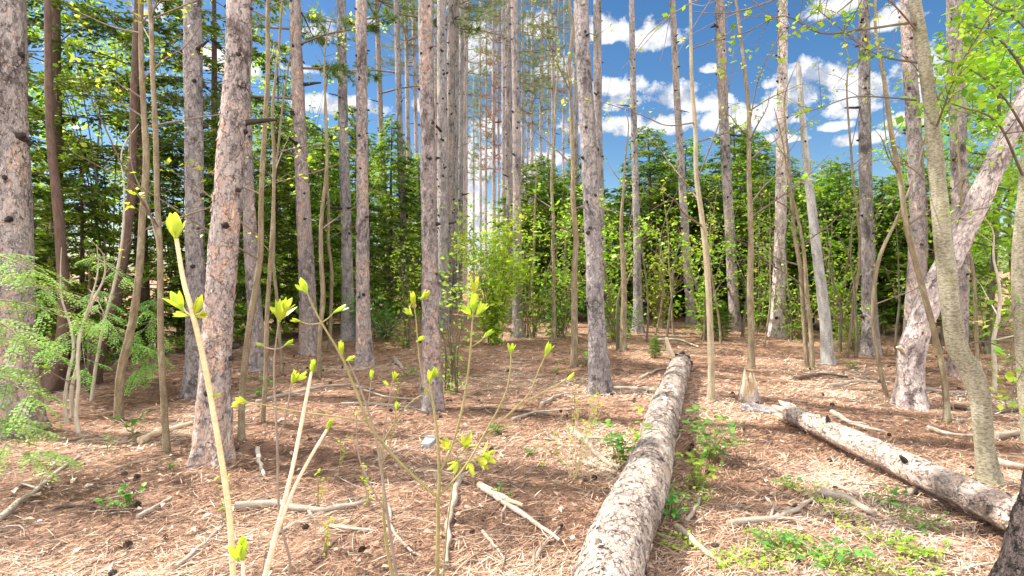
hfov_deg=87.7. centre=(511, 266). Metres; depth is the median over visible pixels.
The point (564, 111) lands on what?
red pine
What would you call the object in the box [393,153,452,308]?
white cedar
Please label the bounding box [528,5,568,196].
red pine
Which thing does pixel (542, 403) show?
fallen branch
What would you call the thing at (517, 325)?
red pine
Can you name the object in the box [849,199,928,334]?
understory tree
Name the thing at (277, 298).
sapling
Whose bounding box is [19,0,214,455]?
sapling
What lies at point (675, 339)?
fallen branch
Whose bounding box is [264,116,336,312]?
white cedar
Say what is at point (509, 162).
red pine
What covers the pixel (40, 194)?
white cedar
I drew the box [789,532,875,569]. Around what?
leafy plant
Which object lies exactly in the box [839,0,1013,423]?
sapling
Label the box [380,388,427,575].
young shoot
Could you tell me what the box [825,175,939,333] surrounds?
young conifer
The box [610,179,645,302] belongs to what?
young conifer
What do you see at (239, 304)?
white cedar
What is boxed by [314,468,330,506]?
leafy sprig
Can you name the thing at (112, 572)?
pine cone
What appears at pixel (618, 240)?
young conifer
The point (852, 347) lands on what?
shrub
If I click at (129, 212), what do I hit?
old cedar
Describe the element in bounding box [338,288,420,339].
shrub
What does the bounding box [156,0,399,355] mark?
red pine
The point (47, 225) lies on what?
understory tree
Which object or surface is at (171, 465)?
leafy plant
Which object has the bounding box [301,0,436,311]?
red pine
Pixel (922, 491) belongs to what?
twig litter
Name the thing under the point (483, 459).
young shoot
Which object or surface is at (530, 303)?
understory tree
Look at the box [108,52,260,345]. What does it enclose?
understory tree
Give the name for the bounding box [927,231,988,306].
young conifer
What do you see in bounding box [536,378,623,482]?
twiggy bush
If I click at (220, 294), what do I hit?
red pine
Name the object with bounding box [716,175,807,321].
young conifer
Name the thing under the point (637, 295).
red pine
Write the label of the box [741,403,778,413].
peeled bark
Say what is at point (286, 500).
young shoot
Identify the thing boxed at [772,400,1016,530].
fallen log
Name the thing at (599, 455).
fallen branch
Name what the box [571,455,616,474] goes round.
fallen branch
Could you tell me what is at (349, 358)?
young shoot
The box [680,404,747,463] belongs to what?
leafy plant
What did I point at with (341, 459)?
leafy sprig
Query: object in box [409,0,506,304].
red pine
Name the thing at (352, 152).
white cedar
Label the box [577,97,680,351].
sapling
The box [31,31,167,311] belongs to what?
young maple
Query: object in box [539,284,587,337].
shrub
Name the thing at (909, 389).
leaning pine
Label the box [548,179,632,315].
young conifer
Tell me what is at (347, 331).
red pine
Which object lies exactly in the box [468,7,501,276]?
red pine
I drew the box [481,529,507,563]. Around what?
fallen branch
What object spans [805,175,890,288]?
young conifer
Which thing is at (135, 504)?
pine cone
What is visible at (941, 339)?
bare stem
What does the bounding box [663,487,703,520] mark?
leafy plant
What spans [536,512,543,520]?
pine cone
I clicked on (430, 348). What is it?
red pine
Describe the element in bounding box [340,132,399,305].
white cedar
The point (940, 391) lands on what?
fallen branch
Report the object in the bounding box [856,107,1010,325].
young maple
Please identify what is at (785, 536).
leafy plant
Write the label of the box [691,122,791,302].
young conifer
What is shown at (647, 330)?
bare stem
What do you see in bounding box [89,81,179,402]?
sapling
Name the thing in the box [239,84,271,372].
red pine
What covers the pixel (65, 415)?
sapling
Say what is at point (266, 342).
sapling
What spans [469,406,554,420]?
fallen branch
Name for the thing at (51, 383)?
old cedar
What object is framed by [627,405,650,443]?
leafy plant
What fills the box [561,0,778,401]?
sapling
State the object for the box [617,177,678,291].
young conifer
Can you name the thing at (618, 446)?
leafy plant
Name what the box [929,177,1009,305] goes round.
young conifer
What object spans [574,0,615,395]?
red pine
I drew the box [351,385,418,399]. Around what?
fallen branch
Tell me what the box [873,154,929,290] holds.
young conifer
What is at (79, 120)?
young maple
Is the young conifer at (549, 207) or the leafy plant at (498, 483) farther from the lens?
the young conifer at (549, 207)
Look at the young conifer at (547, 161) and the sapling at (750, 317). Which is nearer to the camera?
the sapling at (750, 317)
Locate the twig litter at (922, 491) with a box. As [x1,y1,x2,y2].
[0,321,1023,575]
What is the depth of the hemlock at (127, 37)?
9.13 m
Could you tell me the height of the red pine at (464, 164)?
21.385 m
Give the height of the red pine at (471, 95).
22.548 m
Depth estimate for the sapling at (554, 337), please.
10.58 m
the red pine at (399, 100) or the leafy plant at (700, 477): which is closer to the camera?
the leafy plant at (700, 477)
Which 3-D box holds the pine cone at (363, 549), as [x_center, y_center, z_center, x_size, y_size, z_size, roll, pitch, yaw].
[-0.766,1.455,2.733,0.044,0.050,0.044,0,0,28]
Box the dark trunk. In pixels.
[987,468,1023,575]
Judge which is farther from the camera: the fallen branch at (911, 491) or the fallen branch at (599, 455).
the fallen branch at (599, 455)
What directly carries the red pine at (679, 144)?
on the ground at (626, 399)
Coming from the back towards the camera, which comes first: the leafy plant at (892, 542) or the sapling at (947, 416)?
the sapling at (947, 416)
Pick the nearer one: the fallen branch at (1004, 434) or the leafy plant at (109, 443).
the leafy plant at (109, 443)
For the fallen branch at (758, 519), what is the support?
on the ground at (626, 399)
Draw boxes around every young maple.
[28,8,118,263]
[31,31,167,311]
[182,41,290,202]
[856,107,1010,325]
[877,0,1023,353]
[891,36,1023,318]
[893,0,1023,319]
[903,28,1023,283]
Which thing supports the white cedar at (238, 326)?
on the ground at (626, 399)
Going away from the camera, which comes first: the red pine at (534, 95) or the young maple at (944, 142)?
the young maple at (944, 142)
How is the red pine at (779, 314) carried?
on the ground at (626, 399)
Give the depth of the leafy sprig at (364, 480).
3.26 m
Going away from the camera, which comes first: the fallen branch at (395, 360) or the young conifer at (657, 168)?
the fallen branch at (395, 360)
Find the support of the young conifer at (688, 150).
on the ground at (626, 399)
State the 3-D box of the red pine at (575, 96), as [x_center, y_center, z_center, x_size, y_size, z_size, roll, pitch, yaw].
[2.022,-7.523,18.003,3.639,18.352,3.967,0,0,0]
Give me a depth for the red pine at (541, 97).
28.92 m
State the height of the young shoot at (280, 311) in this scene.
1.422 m
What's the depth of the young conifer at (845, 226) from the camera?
18.13 m
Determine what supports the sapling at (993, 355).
on the ground at (626, 399)
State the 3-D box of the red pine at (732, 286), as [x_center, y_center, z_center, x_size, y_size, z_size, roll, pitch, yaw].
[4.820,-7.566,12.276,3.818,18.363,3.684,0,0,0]
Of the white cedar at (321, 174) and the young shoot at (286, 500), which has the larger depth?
the white cedar at (321, 174)
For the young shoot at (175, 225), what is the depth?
1.00 m
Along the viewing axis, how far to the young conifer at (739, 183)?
15.56 m
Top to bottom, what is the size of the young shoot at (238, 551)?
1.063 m
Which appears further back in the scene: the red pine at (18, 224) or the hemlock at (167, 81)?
the hemlock at (167, 81)
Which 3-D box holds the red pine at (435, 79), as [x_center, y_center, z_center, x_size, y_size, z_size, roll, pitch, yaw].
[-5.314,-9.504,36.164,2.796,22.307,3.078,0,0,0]
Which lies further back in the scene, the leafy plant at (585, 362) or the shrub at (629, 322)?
the shrub at (629, 322)
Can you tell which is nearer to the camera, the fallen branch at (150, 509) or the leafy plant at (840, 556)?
the leafy plant at (840, 556)
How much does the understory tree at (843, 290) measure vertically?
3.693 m
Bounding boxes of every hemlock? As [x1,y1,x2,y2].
[27,0,183,360]
[27,0,288,354]
[93,0,324,252]
[250,41,331,274]
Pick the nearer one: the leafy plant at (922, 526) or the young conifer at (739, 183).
the leafy plant at (922, 526)
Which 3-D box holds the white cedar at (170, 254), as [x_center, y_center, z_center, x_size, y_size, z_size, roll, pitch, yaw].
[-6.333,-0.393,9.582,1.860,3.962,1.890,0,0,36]
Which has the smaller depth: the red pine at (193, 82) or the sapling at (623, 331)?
the red pine at (193, 82)
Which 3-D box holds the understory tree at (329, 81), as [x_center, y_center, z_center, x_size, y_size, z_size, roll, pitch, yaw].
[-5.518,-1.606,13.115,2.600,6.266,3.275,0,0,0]
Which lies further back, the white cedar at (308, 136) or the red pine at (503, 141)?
the red pine at (503, 141)
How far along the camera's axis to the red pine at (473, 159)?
45.93 m
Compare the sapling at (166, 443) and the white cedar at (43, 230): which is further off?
the white cedar at (43, 230)
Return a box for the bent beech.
[621,0,1023,489]
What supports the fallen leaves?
on the ground at (626, 399)
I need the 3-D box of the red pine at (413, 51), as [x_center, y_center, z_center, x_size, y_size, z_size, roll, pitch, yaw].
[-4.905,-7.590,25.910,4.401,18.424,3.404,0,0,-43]
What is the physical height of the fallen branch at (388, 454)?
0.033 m
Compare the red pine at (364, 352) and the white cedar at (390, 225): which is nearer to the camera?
the red pine at (364, 352)
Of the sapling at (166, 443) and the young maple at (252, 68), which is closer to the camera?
the sapling at (166, 443)
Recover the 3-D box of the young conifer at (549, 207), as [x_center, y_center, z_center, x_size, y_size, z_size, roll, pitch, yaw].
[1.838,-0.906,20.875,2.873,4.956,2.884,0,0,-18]
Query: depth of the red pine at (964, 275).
7.32 m
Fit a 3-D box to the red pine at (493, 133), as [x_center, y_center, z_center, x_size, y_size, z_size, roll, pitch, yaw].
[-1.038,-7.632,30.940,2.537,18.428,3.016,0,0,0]
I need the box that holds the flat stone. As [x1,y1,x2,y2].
[422,435,434,449]
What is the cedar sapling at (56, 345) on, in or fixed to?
on the ground at (626, 399)
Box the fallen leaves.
[0,323,1022,575]
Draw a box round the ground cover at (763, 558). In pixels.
[655,480,943,575]
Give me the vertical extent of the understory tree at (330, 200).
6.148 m
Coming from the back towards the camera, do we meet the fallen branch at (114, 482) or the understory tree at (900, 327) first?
the understory tree at (900, 327)
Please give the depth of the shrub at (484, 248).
17.19 m
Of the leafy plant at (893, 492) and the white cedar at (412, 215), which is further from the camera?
the white cedar at (412, 215)
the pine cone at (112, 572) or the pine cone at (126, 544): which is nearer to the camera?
the pine cone at (112, 572)
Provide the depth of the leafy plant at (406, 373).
7.21 m
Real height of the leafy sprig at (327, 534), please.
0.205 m
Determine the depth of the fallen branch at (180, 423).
4.91 m
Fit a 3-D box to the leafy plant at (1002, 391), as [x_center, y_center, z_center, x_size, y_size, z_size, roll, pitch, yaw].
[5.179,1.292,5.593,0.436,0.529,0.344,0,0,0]
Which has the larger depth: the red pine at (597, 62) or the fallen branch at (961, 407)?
the red pine at (597, 62)
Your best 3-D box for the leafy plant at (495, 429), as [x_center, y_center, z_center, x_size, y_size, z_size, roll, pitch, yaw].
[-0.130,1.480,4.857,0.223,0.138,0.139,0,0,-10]
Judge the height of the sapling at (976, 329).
4.727 m
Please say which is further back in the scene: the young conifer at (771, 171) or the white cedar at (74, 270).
the young conifer at (771, 171)
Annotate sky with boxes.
[27,0,1023,271]
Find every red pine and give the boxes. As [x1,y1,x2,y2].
[0,0,52,442]
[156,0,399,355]
[180,0,208,399]
[186,0,276,469]
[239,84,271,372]
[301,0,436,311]
[311,0,480,316]
[326,0,355,340]
[353,0,374,367]
[368,0,447,286]
[379,0,447,292]
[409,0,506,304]
[416,1,447,238]
[417,0,444,413]
[432,0,506,308]
[434,0,456,329]
[446,0,484,293]
[447,0,461,322]
[459,0,489,289]
[468,1,495,285]
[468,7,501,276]
[468,64,483,279]
[475,0,506,278]
[478,0,524,274]
[481,0,501,273]
[484,0,526,185]
[498,0,543,221]
[502,0,512,321]
[509,0,525,337]
[518,0,559,202]
[518,0,568,205]
[519,10,550,202]
[521,0,573,181]
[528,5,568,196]
[546,0,572,192]
[557,0,580,310]
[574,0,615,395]
[592,0,609,332]
[619,0,644,333]
[670,0,697,324]
[710,0,742,331]
[767,0,789,337]
[844,0,882,356]
[898,0,930,332]
[945,0,971,377]
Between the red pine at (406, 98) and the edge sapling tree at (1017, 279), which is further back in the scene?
the red pine at (406, 98)
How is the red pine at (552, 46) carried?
on the ground at (626, 399)
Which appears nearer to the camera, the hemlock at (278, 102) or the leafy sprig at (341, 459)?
the leafy sprig at (341, 459)
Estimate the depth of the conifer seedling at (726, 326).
10.75 m
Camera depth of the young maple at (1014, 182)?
7.78 m
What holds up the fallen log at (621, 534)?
on the ground at (626, 399)
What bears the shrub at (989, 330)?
on the ground at (626, 399)
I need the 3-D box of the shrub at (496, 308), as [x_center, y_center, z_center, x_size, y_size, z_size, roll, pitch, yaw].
[-0.300,0.261,10.097,2.013,2.918,2.186,0,0,0]
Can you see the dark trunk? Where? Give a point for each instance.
(1009, 561)
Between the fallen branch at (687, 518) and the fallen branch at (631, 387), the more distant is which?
the fallen branch at (631, 387)
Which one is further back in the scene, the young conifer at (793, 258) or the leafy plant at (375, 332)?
the young conifer at (793, 258)
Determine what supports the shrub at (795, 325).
on the ground at (626, 399)
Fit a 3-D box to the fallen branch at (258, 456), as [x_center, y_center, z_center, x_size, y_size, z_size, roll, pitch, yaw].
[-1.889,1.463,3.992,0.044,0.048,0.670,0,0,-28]
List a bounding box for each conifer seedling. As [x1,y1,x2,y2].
[647,335,662,357]
[713,300,733,337]
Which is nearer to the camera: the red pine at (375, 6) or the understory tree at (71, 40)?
the understory tree at (71, 40)
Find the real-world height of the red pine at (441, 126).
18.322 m
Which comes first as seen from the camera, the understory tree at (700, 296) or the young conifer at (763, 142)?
the understory tree at (700, 296)
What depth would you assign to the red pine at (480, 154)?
37.94 m
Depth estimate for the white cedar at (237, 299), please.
17.70 m
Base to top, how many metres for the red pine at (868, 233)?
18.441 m
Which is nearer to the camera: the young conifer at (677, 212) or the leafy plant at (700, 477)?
the leafy plant at (700, 477)
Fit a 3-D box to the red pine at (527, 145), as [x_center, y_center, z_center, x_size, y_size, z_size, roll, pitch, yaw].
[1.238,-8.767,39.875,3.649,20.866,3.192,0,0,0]
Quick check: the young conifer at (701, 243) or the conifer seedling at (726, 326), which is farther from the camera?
the young conifer at (701, 243)
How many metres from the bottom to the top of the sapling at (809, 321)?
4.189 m
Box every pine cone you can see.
[108,569,117,575]
[122,540,132,549]
[133,501,141,507]
[302,524,309,530]
[357,546,365,554]
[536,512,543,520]
[711,541,718,550]
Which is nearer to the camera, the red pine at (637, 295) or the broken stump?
the broken stump
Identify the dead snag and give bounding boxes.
[794,59,837,365]
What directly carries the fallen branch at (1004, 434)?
on the ground at (626, 399)
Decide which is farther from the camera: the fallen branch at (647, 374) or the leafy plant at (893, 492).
the fallen branch at (647, 374)
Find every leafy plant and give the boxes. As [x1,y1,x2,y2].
[94,482,146,509]
[102,433,117,454]
[107,411,146,437]
[160,459,177,470]
[246,376,279,397]
[333,326,390,336]
[393,364,418,376]
[487,422,509,433]
[491,482,513,494]
[525,446,537,456]
[552,358,566,373]
[578,349,587,365]
[590,419,636,464]
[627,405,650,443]
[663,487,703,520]
[675,448,723,491]
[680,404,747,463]
[745,527,805,558]
[770,474,810,489]
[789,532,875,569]
[835,358,857,368]
[835,518,923,556]
[864,485,907,508]
[885,505,951,533]
[888,530,949,572]
[987,362,1016,414]
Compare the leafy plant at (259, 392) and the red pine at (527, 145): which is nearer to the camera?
the leafy plant at (259, 392)
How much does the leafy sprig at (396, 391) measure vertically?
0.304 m
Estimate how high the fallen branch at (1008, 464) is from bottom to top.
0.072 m
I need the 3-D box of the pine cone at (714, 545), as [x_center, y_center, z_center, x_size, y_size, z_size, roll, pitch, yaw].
[1.070,1.473,2.810,0.044,0.049,0.044,0,0,14]
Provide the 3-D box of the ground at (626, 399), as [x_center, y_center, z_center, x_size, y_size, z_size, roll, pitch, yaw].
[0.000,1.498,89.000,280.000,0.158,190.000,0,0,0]
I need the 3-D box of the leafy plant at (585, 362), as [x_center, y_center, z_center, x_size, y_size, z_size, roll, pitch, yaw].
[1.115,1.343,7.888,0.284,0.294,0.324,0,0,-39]
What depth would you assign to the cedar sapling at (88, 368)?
5.75 m
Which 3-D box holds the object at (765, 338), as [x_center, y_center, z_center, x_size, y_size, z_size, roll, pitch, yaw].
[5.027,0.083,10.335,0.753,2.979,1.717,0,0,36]
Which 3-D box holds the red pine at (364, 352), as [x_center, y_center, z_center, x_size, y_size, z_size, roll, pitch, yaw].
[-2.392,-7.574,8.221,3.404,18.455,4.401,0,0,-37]
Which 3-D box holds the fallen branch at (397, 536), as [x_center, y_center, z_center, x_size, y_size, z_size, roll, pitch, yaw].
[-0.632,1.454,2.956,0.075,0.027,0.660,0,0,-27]
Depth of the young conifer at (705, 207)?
14.82 m
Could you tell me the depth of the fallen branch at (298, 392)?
6.13 m
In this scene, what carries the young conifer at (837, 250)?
on the ground at (626, 399)
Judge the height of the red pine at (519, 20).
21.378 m
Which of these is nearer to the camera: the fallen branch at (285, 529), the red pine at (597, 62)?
the fallen branch at (285, 529)
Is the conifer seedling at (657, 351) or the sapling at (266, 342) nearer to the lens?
the sapling at (266, 342)
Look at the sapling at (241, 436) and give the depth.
4.48 m
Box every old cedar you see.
[41,0,70,393]
[81,0,137,386]
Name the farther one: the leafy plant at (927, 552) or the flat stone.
the flat stone
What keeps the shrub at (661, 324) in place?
on the ground at (626, 399)
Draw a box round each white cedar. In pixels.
[28,63,96,373]
[33,135,139,364]
[33,183,76,318]
[98,135,205,354]
[143,110,288,345]
[182,171,238,304]
[233,120,328,339]
[235,148,282,316]
[263,127,373,334]
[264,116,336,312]
[311,105,394,320]
[311,136,340,304]
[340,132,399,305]
[355,113,421,318]
[379,144,421,288]
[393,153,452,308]
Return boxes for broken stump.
[737,368,760,402]
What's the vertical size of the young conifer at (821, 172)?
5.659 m
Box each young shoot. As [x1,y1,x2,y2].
[162,212,236,575]
[228,535,247,575]
[231,275,574,575]
[256,298,306,575]
[262,359,332,575]
[338,340,398,575]
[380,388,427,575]
[439,432,496,575]
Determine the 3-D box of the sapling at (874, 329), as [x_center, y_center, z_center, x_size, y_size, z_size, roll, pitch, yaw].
[4.705,-0.272,6.416,0.919,3.755,1.255,0,0,0]
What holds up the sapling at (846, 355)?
on the ground at (626, 399)
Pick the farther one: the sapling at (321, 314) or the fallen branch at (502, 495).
the sapling at (321, 314)
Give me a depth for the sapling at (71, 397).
5.34 m
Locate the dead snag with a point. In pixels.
(827, 355)
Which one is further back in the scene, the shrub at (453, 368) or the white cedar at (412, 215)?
the white cedar at (412, 215)
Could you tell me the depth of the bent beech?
3.70 m
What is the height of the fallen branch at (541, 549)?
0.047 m
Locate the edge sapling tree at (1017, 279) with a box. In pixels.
[893,0,1023,444]
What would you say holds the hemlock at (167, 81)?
on the ground at (626, 399)
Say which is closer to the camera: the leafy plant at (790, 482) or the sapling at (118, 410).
the leafy plant at (790, 482)
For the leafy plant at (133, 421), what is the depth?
4.68 m
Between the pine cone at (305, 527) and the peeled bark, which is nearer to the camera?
the pine cone at (305, 527)
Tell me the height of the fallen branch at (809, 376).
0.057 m
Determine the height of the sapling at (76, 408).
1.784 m
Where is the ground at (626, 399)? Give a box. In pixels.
[0,271,1023,575]
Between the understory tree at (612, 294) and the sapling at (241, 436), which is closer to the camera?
the sapling at (241, 436)
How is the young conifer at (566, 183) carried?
on the ground at (626, 399)
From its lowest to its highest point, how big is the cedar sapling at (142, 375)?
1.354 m
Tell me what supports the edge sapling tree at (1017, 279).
on the ground at (626, 399)
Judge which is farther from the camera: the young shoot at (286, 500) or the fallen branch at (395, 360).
the fallen branch at (395, 360)
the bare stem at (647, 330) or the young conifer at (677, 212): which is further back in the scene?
the young conifer at (677, 212)
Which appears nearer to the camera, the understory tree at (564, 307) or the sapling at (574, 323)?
the sapling at (574, 323)
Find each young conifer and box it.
[479,163,567,313]
[512,165,585,317]
[521,155,567,296]
[535,182,568,284]
[542,155,618,299]
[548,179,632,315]
[605,126,703,316]
[606,202,632,297]
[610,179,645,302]
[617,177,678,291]
[631,173,680,306]
[641,164,718,315]
[644,136,727,315]
[666,174,754,315]
[666,200,718,303]
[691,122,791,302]
[702,160,791,316]
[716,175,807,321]
[731,130,806,298]
[742,169,809,309]
[754,172,859,327]
[763,156,834,309]
[790,161,897,329]
[801,160,859,303]
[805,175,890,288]
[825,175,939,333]
[835,188,891,299]
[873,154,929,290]
[877,167,1003,335]
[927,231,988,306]
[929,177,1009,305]
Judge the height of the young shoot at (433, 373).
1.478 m
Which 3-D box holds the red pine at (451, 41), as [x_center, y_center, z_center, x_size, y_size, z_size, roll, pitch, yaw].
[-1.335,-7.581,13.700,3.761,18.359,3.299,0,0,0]
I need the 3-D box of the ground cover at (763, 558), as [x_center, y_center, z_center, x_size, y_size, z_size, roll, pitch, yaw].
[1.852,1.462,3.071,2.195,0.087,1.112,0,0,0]
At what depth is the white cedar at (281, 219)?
11.37 m
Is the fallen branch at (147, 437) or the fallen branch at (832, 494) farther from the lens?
the fallen branch at (147, 437)
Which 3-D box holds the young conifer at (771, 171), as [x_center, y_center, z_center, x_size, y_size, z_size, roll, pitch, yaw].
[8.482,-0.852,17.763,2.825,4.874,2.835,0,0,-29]
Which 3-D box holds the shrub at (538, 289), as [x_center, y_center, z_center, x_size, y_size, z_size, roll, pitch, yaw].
[1.083,-0.461,15.546,2.281,4.064,2.574,0,0,-37]
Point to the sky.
(654, 79)
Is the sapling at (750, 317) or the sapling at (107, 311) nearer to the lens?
the sapling at (107, 311)
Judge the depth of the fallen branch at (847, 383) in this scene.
6.96 m
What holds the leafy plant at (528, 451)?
on the ground at (626, 399)
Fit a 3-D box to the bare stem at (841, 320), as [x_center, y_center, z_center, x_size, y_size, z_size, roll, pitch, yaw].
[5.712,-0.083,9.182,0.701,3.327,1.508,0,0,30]
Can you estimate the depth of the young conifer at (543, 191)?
15.33 m
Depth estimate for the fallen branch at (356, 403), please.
5.59 m
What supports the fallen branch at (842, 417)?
on the ground at (626, 399)
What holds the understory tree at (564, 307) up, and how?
on the ground at (626, 399)
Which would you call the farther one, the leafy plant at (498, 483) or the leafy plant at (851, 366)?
the leafy plant at (851, 366)
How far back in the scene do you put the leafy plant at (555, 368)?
7.48 m
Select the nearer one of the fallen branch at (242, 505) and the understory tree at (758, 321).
the fallen branch at (242, 505)
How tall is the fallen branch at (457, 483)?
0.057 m
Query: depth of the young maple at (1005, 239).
10.62 m
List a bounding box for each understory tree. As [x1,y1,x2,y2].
[27,0,183,360]
[28,77,93,352]
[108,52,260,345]
[251,59,333,325]
[288,114,397,318]
[467,187,613,338]
[497,172,630,338]
[559,201,664,342]
[609,192,717,326]
[644,186,745,341]
[706,144,818,332]
[736,184,836,323]
[777,152,908,342]
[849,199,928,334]
[883,220,929,330]
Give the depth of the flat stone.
4.45 m
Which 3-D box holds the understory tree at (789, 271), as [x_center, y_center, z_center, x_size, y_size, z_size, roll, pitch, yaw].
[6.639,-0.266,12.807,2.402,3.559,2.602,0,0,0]
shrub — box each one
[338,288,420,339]
[378,210,442,348]
[409,251,492,393]
[441,202,549,345]
[469,225,529,300]
[496,189,579,319]
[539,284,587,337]
[605,303,654,336]
[632,245,701,328]
[754,275,859,341]
[817,293,884,350]
[940,289,1012,351]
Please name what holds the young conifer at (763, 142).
on the ground at (626, 399)
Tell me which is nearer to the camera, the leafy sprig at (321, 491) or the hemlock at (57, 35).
the leafy sprig at (321, 491)
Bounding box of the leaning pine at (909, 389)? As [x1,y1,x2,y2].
[890,78,1023,411]
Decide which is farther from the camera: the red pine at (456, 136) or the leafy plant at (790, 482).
the red pine at (456, 136)
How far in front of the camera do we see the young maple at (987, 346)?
9.19 m
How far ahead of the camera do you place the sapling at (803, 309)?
7.98 m
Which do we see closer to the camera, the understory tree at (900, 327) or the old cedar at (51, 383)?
the old cedar at (51, 383)
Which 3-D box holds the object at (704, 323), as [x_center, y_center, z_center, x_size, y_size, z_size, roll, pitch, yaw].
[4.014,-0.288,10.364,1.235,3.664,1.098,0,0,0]
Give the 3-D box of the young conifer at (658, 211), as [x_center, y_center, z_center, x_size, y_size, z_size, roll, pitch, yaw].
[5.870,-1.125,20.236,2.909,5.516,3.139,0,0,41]
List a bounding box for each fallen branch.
[58,503,120,518]
[87,479,139,489]
[114,455,168,469]
[136,496,172,518]
[137,421,192,444]
[169,418,193,426]
[174,525,224,569]
[234,499,367,528]
[255,383,373,402]
[255,446,264,476]
[279,511,325,533]
[313,520,367,563]
[329,523,373,531]
[341,401,418,407]
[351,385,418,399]
[372,445,421,463]
[387,503,421,556]
[391,356,403,369]
[441,474,463,564]
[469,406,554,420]
[476,481,523,506]
[480,486,560,541]
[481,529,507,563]
[511,408,575,420]
[531,526,560,563]
[539,391,580,406]
[566,425,622,469]
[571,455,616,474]
[614,386,654,397]
[638,368,665,378]
[656,338,698,347]
[674,524,726,566]
[683,484,704,522]
[726,496,814,527]
[793,373,847,380]
[812,471,859,496]
[819,487,876,516]
[829,409,885,432]
[830,380,890,386]
[903,486,918,497]
[926,387,967,394]
[926,425,972,436]
[953,559,993,574]
[954,404,1018,413]
[994,429,1019,439]
[998,457,1023,469]
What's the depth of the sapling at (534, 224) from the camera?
11.58 m
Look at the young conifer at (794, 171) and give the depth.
17.76 m
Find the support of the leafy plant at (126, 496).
on the ground at (626, 399)
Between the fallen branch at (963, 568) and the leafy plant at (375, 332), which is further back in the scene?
the leafy plant at (375, 332)
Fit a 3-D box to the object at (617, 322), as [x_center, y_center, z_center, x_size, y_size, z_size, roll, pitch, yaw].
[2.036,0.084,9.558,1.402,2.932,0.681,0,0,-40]
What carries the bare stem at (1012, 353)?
on the ground at (626, 399)
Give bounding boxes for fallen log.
[571,337,692,575]
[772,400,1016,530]
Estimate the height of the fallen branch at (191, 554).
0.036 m
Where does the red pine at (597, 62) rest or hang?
on the ground at (626, 399)
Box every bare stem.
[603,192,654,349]
[621,165,675,341]
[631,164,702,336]
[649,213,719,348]
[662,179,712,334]
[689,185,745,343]
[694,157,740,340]
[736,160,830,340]
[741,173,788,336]
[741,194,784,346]
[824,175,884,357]
[828,171,865,353]
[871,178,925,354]
[900,271,1007,368]
[975,233,1014,369]
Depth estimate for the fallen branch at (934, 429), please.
4.81 m
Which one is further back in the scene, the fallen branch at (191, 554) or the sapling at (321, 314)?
the sapling at (321, 314)
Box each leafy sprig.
[210,474,236,517]
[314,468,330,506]
[322,518,333,557]
[335,435,352,470]
[360,463,372,507]
[394,378,399,401]
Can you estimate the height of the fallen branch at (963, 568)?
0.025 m
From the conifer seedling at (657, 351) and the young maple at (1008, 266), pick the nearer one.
the conifer seedling at (657, 351)
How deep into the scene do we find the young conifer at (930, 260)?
11.37 m
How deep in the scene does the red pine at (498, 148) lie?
35.93 m
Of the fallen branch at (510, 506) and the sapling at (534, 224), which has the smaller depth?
the fallen branch at (510, 506)
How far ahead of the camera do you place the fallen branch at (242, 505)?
3.23 m
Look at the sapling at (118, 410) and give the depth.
5.18 m
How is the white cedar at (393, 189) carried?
on the ground at (626, 399)
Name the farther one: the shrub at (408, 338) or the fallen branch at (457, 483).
the shrub at (408, 338)
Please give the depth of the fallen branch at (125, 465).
3.99 m
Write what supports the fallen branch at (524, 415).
on the ground at (626, 399)
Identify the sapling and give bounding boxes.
[0,253,104,481]
[6,244,98,433]
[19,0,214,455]
[36,244,157,393]
[36,247,169,423]
[42,230,137,417]
[68,0,289,441]
[69,0,300,422]
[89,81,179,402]
[113,299,174,395]
[202,1,372,422]
[246,1,312,372]
[281,55,376,350]
[306,0,391,377]
[499,147,581,335]
[512,0,601,340]
[514,0,618,367]
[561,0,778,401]
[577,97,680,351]
[718,0,829,368]
[724,59,849,367]
[774,83,838,369]
[791,2,897,357]
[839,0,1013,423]
[848,87,955,397]
[893,27,1006,360]
[949,199,1013,392]
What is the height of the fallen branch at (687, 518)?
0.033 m
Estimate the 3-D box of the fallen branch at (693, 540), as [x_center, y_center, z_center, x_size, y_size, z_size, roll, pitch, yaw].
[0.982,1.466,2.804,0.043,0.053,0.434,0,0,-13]
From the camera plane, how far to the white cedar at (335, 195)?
11.98 m
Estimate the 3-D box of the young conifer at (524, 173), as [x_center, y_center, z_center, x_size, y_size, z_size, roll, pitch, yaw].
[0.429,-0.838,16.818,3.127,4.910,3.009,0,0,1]

